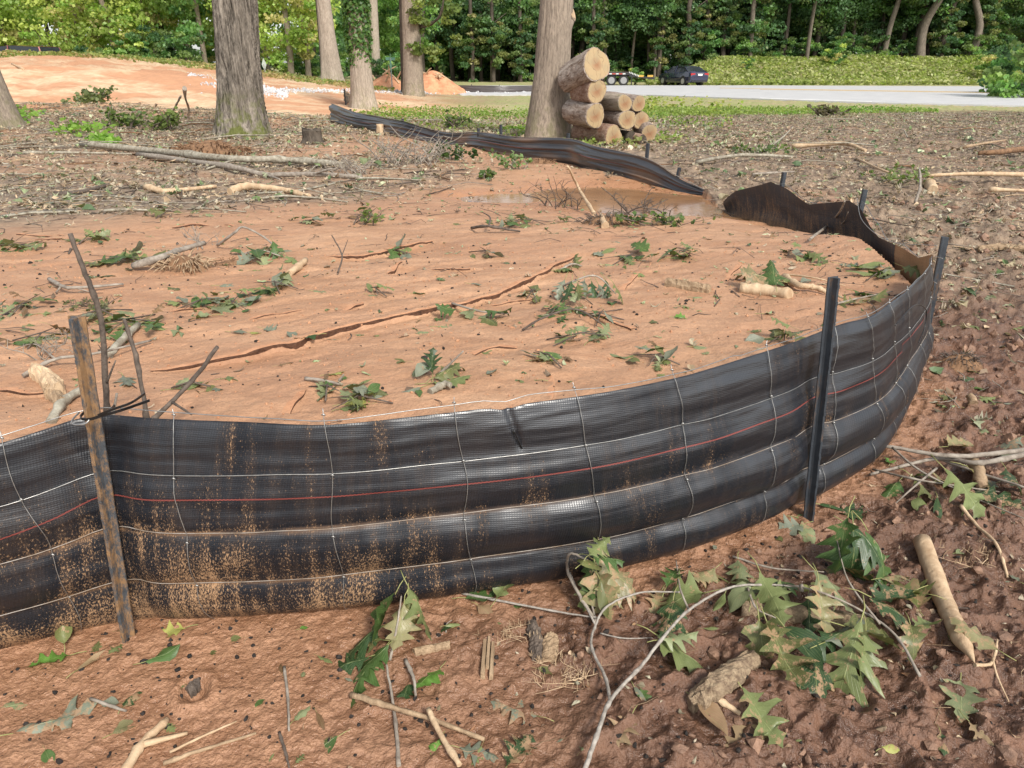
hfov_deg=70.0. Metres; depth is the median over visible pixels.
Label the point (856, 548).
oak sprig
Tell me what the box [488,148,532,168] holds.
brush
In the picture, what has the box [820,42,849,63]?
shrub
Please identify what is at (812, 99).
road marking
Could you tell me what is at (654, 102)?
weeds
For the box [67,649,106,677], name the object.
fallen leaf
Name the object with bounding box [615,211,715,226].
brush
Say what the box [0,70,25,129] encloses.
tree
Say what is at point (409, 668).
stick
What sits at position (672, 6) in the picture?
tree
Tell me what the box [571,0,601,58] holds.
tree
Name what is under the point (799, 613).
log
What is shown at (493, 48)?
tree
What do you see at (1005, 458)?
branch
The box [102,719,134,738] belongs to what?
fallen leaf
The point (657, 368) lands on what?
fallen leaf
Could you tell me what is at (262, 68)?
shrub
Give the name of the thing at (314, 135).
tree stump
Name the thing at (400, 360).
fallen leaf
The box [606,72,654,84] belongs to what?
flatbed trailer
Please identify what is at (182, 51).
shrub
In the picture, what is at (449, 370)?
oak sprig
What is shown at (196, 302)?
leaf clump
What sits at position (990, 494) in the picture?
fallen leaf
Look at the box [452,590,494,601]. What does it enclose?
fallen leaf
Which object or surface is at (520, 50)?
tree
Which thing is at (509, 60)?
tree
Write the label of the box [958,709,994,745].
fallen leaf
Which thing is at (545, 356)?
leaf clump
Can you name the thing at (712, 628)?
fallen leaf
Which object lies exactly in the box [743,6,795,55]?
tree
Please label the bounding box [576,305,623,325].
leaf clump
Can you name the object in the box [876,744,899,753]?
fallen leaf
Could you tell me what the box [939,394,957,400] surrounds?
fallen leaf
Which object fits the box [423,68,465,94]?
dirt mound
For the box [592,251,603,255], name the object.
fallen leaf
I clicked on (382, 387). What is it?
black crumbs
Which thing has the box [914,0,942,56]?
tree
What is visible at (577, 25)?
tree
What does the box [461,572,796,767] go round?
branch
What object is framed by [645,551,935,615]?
oak sprig
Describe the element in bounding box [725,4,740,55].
tree
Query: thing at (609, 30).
tree
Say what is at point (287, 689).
stick
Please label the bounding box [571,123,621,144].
log
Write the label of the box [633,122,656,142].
log
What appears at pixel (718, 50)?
tree
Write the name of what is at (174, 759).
stick
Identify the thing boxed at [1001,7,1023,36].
tree
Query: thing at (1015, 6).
tree
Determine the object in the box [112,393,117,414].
stick
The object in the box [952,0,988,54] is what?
tree
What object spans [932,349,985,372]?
wood chips
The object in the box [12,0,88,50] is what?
tree
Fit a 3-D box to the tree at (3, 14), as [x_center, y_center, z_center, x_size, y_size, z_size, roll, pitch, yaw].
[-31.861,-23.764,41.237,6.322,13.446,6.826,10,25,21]
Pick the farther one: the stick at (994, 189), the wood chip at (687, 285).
the stick at (994, 189)
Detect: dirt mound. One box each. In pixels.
[372,66,400,90]
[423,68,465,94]
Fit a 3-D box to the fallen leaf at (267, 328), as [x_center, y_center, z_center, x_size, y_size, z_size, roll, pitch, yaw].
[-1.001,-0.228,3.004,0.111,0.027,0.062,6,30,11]
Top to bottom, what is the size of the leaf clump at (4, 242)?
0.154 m
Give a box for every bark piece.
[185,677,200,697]
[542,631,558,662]
[686,650,760,714]
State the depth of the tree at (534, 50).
64.22 m
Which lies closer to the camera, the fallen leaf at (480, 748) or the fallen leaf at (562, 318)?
the fallen leaf at (480, 748)
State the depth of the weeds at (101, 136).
11.96 m
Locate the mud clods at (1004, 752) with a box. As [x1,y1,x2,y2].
[401,431,1023,767]
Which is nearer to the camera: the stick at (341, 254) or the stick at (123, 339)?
the stick at (123, 339)
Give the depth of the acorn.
2.13 m
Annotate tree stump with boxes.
[299,127,324,145]
[376,124,383,134]
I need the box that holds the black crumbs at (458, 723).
[2,517,1023,767]
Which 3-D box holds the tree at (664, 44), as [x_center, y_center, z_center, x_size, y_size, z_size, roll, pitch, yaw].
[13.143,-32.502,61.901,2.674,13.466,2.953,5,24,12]
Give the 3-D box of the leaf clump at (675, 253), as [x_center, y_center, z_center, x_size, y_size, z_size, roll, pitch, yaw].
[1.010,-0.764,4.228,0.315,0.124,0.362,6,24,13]
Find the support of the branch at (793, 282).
on the ground at (38, 80)
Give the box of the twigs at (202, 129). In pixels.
[1,102,691,185]
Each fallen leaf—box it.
[0,247,25,251]
[0,694,96,735]
[1,701,26,709]
[4,341,29,345]
[25,335,55,340]
[26,650,86,667]
[41,745,54,762]
[55,626,71,653]
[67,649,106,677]
[80,311,95,316]
[89,336,110,341]
[91,641,101,652]
[97,250,132,263]
[102,696,122,706]
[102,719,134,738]
[107,643,123,653]
[113,372,135,386]
[117,248,147,259]
[118,691,141,713]
[133,644,179,664]
[154,329,183,336]
[160,381,204,390]
[162,620,197,636]
[164,723,175,732]
[188,311,223,320]
[207,304,233,313]
[212,283,232,286]
[215,376,237,380]
[218,288,276,297]
[224,330,246,332]
[228,298,246,307]
[231,635,240,641]
[253,699,264,708]
[259,324,276,330]
[279,664,282,674]
[287,329,298,336]
[290,706,309,723]
[295,754,304,762]
[301,333,325,339]
[313,707,324,729]
[317,385,336,400]
[318,656,331,662]
[323,729,351,752]
[332,404,360,410]
[333,397,369,407]
[395,358,411,363]
[395,684,413,698]
[403,384,429,391]
[415,375,471,388]
[415,389,422,396]
[416,661,445,687]
[428,731,444,753]
[429,324,451,327]
[451,741,497,765]
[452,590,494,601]
[470,740,484,764]
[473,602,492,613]
[490,584,513,606]
[490,699,553,724]
[502,734,537,767]
[530,356,543,360]
[533,666,552,674]
[538,314,561,317]
[556,314,567,322]
[572,310,598,316]
[575,325,589,335]
[584,331,606,345]
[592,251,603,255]
[608,705,638,747]
[610,354,632,358]
[631,681,645,700]
[637,687,651,699]
[652,366,662,370]
[669,312,685,318]
[686,346,706,349]
[687,692,727,736]
[697,627,718,629]
[725,724,768,748]
[738,682,788,747]
[764,337,779,340]
[778,513,812,535]
[798,521,815,543]
[801,277,812,282]
[816,503,842,510]
[832,262,857,267]
[840,503,866,520]
[855,262,884,268]
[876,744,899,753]
[884,457,895,464]
[911,491,926,510]
[931,454,985,518]
[937,724,948,755]
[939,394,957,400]
[939,673,986,722]
[949,617,1016,660]
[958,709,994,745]
[969,485,1023,513]
[978,425,987,433]
[979,396,994,402]
[1010,575,1023,583]
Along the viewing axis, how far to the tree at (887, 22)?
66.58 m
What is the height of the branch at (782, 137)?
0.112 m
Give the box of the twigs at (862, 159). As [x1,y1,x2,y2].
[646,109,1023,316]
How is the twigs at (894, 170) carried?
on the ground at (38, 80)
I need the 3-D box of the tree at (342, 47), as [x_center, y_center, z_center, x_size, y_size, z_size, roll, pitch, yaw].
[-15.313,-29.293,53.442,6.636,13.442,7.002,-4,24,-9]
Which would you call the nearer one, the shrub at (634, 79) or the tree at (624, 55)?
the shrub at (634, 79)
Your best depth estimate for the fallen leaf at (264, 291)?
3.53 m
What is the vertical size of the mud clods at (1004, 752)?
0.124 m
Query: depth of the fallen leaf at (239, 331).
2.97 m
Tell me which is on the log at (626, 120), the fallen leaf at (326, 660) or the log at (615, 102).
the log at (615, 102)
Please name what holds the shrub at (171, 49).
on the ground at (38, 80)
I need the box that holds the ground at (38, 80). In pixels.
[0,54,1023,767]
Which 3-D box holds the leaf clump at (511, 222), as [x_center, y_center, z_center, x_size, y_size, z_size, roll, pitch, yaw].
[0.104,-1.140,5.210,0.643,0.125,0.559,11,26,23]
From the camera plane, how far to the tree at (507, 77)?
71.78 m
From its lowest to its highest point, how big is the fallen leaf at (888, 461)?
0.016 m
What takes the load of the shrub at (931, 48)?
on the ground at (38, 80)
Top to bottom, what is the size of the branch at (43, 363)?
0.040 m
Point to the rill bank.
(297, 345)
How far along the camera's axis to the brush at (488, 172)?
7.65 m
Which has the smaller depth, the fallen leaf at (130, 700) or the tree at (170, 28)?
the fallen leaf at (130, 700)
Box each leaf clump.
[0,238,46,251]
[0,291,67,317]
[0,315,88,348]
[23,197,85,209]
[60,227,110,244]
[78,300,132,321]
[84,241,165,266]
[92,302,164,342]
[145,203,213,218]
[164,292,218,311]
[171,377,214,393]
[194,287,271,310]
[230,246,290,256]
[254,272,297,295]
[289,215,335,225]
[308,374,371,401]
[320,207,384,220]
[330,383,392,412]
[366,282,394,296]
[385,233,418,258]
[469,243,503,258]
[485,212,571,226]
[516,285,541,302]
[520,350,562,367]
[541,293,586,314]
[546,323,613,345]
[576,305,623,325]
[590,238,658,264]
[622,211,682,225]
[627,343,679,366]
[657,241,711,261]
[745,317,805,344]
[780,242,827,263]
[847,262,919,280]
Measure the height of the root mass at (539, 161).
0.106 m
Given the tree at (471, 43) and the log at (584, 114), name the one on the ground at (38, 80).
the tree at (471, 43)
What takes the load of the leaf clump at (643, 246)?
on the ground at (38, 80)
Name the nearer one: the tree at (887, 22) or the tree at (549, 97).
the tree at (549, 97)
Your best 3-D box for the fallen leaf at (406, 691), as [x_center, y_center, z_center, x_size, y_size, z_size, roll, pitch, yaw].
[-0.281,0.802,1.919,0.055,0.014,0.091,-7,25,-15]
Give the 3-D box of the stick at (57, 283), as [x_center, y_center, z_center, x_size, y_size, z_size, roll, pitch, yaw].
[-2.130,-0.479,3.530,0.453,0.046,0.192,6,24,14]
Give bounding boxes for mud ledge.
[0,223,742,412]
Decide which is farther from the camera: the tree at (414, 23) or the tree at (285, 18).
the tree at (285, 18)
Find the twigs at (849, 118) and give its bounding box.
[661,112,1023,286]
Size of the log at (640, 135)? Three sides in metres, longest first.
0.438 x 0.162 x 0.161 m
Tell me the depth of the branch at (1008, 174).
7.26 m
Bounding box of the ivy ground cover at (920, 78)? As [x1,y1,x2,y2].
[645,53,1023,84]
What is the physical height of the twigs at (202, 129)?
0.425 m
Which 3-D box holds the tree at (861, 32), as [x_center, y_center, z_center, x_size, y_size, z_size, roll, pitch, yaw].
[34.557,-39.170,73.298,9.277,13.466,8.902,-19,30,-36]
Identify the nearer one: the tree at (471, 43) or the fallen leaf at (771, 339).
the fallen leaf at (771, 339)
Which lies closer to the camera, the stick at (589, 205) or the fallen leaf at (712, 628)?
the fallen leaf at (712, 628)
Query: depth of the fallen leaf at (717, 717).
1.82 m
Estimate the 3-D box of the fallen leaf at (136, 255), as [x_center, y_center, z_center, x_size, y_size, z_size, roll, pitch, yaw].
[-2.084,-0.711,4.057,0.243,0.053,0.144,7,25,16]
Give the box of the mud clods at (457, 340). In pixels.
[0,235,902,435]
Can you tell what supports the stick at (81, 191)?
on the ground at (38, 80)
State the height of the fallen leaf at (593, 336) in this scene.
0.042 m
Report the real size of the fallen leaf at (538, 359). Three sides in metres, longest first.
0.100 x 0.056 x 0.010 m
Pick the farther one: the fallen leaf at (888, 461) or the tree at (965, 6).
the tree at (965, 6)
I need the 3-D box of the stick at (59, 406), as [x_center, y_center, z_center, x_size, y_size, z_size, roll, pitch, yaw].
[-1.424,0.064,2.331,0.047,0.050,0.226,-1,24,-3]
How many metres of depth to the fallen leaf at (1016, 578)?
2.32 m
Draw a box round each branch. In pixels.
[15,340,151,376]
[23,151,131,154]
[79,141,345,167]
[135,152,362,179]
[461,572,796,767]
[696,153,796,163]
[756,126,793,152]
[781,273,844,293]
[791,141,866,151]
[869,452,1023,502]
[886,445,1023,518]
[904,171,1023,178]
[922,450,1023,487]
[956,139,1006,150]
[966,458,987,488]
[977,146,1023,155]
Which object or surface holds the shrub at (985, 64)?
on the ground at (38, 80)
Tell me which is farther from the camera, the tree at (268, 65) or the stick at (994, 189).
the tree at (268, 65)
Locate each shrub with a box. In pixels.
[73,45,108,54]
[95,45,117,54]
[102,32,151,55]
[126,25,175,57]
[144,35,183,57]
[156,26,206,62]
[190,44,212,61]
[205,45,215,62]
[260,47,279,70]
[269,45,316,74]
[294,48,320,75]
[317,52,349,78]
[371,52,400,80]
[517,54,534,81]
[602,60,617,81]
[612,55,638,78]
[628,67,644,84]
[637,59,670,76]
[641,53,678,73]
[691,28,730,64]
[691,52,699,63]
[730,36,759,55]
[741,58,755,69]
[754,42,766,56]
[765,35,797,56]
[787,37,821,56]
[818,36,851,55]
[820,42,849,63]
[834,32,863,54]
[851,29,892,55]
[889,40,910,56]
[901,37,928,56]
[929,38,959,55]
[951,29,987,56]
[961,34,992,54]
[974,50,1017,78]
[977,40,1023,97]
[979,54,1023,92]
[986,32,1017,54]
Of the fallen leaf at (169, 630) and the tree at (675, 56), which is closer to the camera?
the fallen leaf at (169, 630)
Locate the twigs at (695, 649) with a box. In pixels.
[97,453,1023,767]
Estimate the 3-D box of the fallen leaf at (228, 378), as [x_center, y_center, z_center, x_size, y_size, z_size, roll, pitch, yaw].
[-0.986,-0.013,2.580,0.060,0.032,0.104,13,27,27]
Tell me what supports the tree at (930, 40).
on the ground at (38, 80)
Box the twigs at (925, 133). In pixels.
[653,110,1023,300]
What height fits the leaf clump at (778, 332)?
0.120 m
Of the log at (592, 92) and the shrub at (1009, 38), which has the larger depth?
the shrub at (1009, 38)
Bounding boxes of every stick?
[45,387,79,423]
[47,277,123,292]
[51,198,222,202]
[53,183,109,195]
[68,233,115,411]
[89,697,126,711]
[107,322,140,357]
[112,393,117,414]
[122,318,149,417]
[131,241,205,269]
[142,183,216,193]
[150,345,218,418]
[163,732,255,765]
[169,721,236,752]
[173,95,181,110]
[182,86,189,108]
[216,226,271,246]
[227,182,310,196]
[278,731,289,767]
[283,666,289,730]
[285,257,307,275]
[304,374,343,384]
[331,235,347,273]
[349,691,484,740]
[404,658,416,695]
[425,707,461,766]
[427,380,451,394]
[470,212,519,231]
[522,308,601,330]
[567,165,595,215]
[716,698,740,715]
[752,171,794,174]
[808,200,847,240]
[856,157,899,176]
[913,534,974,662]
[914,167,921,202]
[988,187,1023,192]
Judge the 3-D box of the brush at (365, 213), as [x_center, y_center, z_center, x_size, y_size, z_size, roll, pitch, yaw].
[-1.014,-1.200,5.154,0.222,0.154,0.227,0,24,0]
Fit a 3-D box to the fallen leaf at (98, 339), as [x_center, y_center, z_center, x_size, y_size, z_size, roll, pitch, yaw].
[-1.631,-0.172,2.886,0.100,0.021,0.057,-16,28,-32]
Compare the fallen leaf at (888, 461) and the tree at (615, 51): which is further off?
the tree at (615, 51)
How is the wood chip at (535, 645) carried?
on the ground at (38, 80)
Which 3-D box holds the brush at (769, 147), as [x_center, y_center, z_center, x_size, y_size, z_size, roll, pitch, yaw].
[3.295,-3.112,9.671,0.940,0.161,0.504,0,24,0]
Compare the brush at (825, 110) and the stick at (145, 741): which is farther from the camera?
the brush at (825, 110)
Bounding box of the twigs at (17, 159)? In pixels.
[0,104,641,213]
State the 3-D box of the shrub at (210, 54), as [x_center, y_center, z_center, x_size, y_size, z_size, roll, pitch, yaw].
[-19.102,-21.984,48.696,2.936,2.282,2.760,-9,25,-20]
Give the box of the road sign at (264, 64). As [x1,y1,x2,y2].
[262,58,265,70]
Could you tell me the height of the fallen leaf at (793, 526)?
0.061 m
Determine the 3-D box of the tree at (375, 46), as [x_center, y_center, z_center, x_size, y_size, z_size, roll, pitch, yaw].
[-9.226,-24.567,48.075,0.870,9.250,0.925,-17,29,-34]
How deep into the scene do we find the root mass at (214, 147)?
9.47 m
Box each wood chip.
[28,363,65,393]
[42,384,68,406]
[412,641,449,655]
[480,636,494,679]
[526,619,542,660]
[600,214,608,227]
[664,277,711,292]
[966,393,978,404]
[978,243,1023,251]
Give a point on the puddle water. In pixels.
(687, 205)
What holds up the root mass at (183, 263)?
on the ground at (38, 80)
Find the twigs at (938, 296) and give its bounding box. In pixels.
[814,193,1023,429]
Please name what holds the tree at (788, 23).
on the ground at (38, 80)
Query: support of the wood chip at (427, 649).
on the ground at (38, 80)
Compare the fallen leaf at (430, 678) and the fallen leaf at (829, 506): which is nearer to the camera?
the fallen leaf at (430, 678)
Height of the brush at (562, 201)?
0.286 m
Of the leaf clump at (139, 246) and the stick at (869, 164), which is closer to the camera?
the leaf clump at (139, 246)
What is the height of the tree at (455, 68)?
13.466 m
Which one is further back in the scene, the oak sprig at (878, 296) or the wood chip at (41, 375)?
the oak sprig at (878, 296)
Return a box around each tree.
[0,0,40,43]
[0,0,60,45]
[0,2,34,45]
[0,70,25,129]
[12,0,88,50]
[17,0,109,48]
[22,0,62,45]
[32,0,122,52]
[55,0,115,48]
[60,0,154,53]
[84,0,177,52]
[113,0,205,57]
[143,0,207,58]
[147,0,213,62]
[184,0,214,46]
[203,0,281,21]
[211,0,272,139]
[258,0,318,73]
[258,0,340,75]
[259,0,294,69]
[267,0,346,76]
[315,0,320,72]
[316,0,344,80]
[331,0,399,78]
[334,0,400,78]
[341,0,378,109]
[367,0,442,46]
[368,0,380,78]
[379,10,463,71]
[394,0,451,71]
[399,0,402,91]
[401,0,462,96]
[425,11,452,71]
[427,56,457,76]
[429,0,473,80]
[433,38,485,79]
[439,36,461,79]
[440,3,495,80]
[441,0,514,81]
[448,8,533,79]
[458,0,487,81]
[459,0,522,81]
[476,0,509,81]
[478,0,538,80]
[478,45,534,80]
[482,1,513,80]
[500,0,539,81]
[500,31,536,76]
[504,0,535,81]
[510,0,580,54]
[524,0,575,137]
[525,0,599,31]
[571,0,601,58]
[571,0,627,41]
[571,34,614,56]
[572,8,596,52]
[573,0,650,81]
[576,0,608,55]
[585,0,642,62]
[587,0,646,80]
[602,1,656,79]
[606,0,658,72]
[616,0,700,76]
[624,12,677,55]
[625,3,668,73]
[626,0,684,70]
[635,39,715,65]
[647,1,678,76]
[651,0,703,66]
[663,0,714,65]
[664,0,721,64]
[670,0,706,65]
[696,0,724,60]
[698,0,746,54]
[711,0,742,55]
[723,0,795,55]
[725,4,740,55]
[736,0,770,54]
[736,0,792,55]
[737,0,801,54]
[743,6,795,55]
[744,0,755,56]
[768,8,858,54]
[773,4,840,55]
[778,0,827,39]
[782,0,805,54]
[789,1,862,54]
[793,0,861,56]
[795,0,855,55]
[798,0,826,58]
[821,0,874,52]
[844,0,890,44]
[848,0,878,50]
[858,0,913,49]
[861,0,922,59]
[865,0,905,53]
[865,0,943,56]
[899,0,969,56]
[900,0,954,55]
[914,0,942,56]
[918,0,972,55]
[926,0,969,56]
[941,1,1023,54]
[946,5,983,53]
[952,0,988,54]
[961,0,1023,50]
[967,0,983,55]
[967,0,1004,46]
[989,0,1023,49]
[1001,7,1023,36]
[1005,29,1023,42]
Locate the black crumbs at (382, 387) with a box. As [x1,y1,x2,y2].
[2,236,903,420]
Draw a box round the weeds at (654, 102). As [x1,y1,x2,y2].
[642,95,743,113]
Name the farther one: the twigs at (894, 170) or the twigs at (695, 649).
the twigs at (894, 170)
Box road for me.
[460,85,1023,106]
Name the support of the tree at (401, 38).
on the ground at (38, 80)
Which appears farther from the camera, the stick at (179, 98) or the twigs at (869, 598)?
the stick at (179, 98)
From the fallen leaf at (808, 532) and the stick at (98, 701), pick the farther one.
the fallen leaf at (808, 532)
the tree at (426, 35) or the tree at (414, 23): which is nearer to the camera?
the tree at (414, 23)
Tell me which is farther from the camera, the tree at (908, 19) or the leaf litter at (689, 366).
the tree at (908, 19)
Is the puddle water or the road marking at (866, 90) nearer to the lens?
the puddle water
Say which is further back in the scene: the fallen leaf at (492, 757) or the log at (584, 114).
the log at (584, 114)
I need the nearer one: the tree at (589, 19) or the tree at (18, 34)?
the tree at (18, 34)
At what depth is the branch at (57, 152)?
9.50 m
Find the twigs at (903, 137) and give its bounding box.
[679,110,1023,184]
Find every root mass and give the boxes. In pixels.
[144,247,216,274]
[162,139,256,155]
[207,256,255,267]
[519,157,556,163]
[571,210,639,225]
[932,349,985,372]
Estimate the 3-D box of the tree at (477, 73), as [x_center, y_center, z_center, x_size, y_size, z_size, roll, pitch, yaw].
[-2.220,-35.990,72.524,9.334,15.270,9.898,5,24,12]
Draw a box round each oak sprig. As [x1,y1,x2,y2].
[237,237,297,264]
[338,570,431,766]
[412,347,464,382]
[435,302,511,325]
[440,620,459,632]
[551,253,582,271]
[551,272,622,303]
[566,537,635,621]
[636,496,946,707]
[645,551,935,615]
[733,260,789,291]
[838,289,892,307]
[872,434,1022,518]
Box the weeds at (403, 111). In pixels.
[372,102,732,129]
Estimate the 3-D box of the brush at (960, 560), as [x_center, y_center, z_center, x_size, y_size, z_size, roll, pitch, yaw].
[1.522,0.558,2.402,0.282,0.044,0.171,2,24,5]
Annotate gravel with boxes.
[188,72,525,99]
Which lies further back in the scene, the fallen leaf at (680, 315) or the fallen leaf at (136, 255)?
the fallen leaf at (136, 255)
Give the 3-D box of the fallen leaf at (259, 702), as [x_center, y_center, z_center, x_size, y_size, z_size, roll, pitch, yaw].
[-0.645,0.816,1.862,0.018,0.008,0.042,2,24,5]
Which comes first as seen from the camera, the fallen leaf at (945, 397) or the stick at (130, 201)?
the fallen leaf at (945, 397)
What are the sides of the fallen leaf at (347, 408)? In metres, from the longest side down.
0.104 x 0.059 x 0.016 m
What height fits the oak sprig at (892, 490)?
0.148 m
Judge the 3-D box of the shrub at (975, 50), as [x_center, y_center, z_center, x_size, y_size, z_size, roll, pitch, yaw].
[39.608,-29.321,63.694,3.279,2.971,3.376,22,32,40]
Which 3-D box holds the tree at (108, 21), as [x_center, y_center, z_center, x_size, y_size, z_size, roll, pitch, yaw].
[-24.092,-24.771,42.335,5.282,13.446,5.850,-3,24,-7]
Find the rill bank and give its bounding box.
[0,224,741,413]
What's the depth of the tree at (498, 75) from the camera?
68.95 m
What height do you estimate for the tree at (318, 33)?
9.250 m
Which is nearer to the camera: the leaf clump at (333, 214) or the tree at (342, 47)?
the leaf clump at (333, 214)
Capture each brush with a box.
[1,326,90,360]
[60,85,117,103]
[62,295,122,310]
[95,106,148,128]
[138,106,186,131]
[178,225,218,249]
[320,150,379,173]
[349,124,473,166]
[354,203,385,225]
[422,139,484,159]
[444,110,480,128]
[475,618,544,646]
[476,167,496,178]
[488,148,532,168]
[520,176,586,209]
[523,649,613,693]
[601,187,678,215]
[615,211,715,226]
[729,143,801,153]
[807,104,851,115]
[854,161,933,184]
[934,537,1023,568]
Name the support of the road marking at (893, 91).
on the road
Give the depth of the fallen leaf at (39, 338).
2.89 m
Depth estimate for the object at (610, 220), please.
5.21 m
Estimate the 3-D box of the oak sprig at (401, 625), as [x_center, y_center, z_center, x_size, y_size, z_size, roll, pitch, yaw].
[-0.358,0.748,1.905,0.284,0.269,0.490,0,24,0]
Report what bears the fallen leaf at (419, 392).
on the ground at (38, 80)
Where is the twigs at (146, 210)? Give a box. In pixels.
[0,102,594,217]
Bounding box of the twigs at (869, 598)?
[717,457,1008,761]
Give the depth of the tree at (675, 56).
76.42 m
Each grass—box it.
[0,49,394,91]
[643,104,938,116]
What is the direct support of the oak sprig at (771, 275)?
on the ground at (38, 80)
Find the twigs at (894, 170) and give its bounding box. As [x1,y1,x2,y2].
[662,111,1023,287]
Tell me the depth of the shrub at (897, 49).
64.42 m
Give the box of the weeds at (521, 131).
[353,109,705,146]
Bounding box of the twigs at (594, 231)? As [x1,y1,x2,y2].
[0,158,896,424]
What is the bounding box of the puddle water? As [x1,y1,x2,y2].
[461,187,744,220]
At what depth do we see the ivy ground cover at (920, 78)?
59.09 m
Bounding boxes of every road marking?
[740,88,956,91]
[766,89,984,92]
[767,98,871,101]
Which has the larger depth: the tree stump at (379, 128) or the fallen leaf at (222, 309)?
the tree stump at (379, 128)
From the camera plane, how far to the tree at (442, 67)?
87.21 m
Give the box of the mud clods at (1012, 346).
[797,194,1023,474]
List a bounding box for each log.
[558,47,609,92]
[561,98,603,127]
[570,80,606,102]
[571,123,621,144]
[599,93,631,111]
[602,110,635,129]
[606,91,644,111]
[620,130,634,143]
[632,111,648,128]
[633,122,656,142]
[633,132,646,143]
[739,282,793,298]
[741,594,865,633]
[922,177,937,194]
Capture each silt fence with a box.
[0,172,948,649]
[329,103,703,194]
[343,89,349,104]
[458,84,531,91]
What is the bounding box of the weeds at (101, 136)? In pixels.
[16,104,122,143]
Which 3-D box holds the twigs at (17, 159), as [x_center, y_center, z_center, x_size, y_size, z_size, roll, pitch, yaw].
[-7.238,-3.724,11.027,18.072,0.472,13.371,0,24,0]
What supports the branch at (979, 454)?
on the ground at (38, 80)
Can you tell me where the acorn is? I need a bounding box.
[799,584,809,591]
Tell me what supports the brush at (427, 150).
on the ground at (38, 80)
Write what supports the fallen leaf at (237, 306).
on the ground at (38, 80)
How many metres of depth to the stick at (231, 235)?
4.38 m
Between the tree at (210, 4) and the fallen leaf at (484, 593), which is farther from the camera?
the tree at (210, 4)
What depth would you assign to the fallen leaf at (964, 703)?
1.87 m
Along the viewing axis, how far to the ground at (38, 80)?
2.72 m
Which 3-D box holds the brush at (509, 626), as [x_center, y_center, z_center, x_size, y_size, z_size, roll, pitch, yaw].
[0.000,0.709,2.084,0.227,0.044,0.103,0,24,0]
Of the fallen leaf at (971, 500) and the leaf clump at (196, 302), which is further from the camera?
the leaf clump at (196, 302)
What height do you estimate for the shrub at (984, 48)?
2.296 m
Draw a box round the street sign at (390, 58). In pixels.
[386,54,394,86]
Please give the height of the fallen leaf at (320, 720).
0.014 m
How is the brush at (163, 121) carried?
on the ground at (38, 80)
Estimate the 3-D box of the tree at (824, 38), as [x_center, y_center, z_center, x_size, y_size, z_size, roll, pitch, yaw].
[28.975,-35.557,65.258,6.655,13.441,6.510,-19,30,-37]
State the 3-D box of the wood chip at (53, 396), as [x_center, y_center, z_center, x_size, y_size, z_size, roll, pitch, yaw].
[-1.482,0.039,2.381,0.160,0.051,0.045,21,31,39]
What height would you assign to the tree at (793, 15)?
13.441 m
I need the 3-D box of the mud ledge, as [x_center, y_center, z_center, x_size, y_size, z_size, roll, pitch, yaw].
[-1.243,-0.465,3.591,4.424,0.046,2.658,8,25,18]
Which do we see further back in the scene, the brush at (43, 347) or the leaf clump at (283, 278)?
the leaf clump at (283, 278)
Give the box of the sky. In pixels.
[42,4,950,66]
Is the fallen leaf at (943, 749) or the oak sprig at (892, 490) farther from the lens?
the oak sprig at (892, 490)
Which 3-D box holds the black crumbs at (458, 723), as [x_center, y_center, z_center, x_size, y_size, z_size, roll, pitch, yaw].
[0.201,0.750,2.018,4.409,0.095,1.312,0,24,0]
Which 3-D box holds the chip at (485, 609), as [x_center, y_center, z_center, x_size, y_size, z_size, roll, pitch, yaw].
[-0.088,0.682,2.201,0.088,0.034,0.038,19,30,36]
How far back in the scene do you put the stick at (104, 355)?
2.05 m
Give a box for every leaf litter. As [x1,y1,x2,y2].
[0,101,625,225]
[0,158,901,417]
[130,457,1023,767]
[200,109,830,158]
[619,109,1023,334]
[798,190,1023,460]
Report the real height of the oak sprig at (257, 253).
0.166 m
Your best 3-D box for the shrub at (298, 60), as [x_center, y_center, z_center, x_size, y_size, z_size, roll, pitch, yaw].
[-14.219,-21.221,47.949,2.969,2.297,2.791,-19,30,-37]
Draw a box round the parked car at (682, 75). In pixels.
[658,66,708,84]
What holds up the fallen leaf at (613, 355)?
on the ground at (38, 80)
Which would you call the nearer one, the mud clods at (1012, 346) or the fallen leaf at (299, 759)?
the fallen leaf at (299, 759)
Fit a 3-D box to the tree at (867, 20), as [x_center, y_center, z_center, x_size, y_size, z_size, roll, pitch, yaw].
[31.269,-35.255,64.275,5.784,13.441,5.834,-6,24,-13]
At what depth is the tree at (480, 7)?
63.09 m

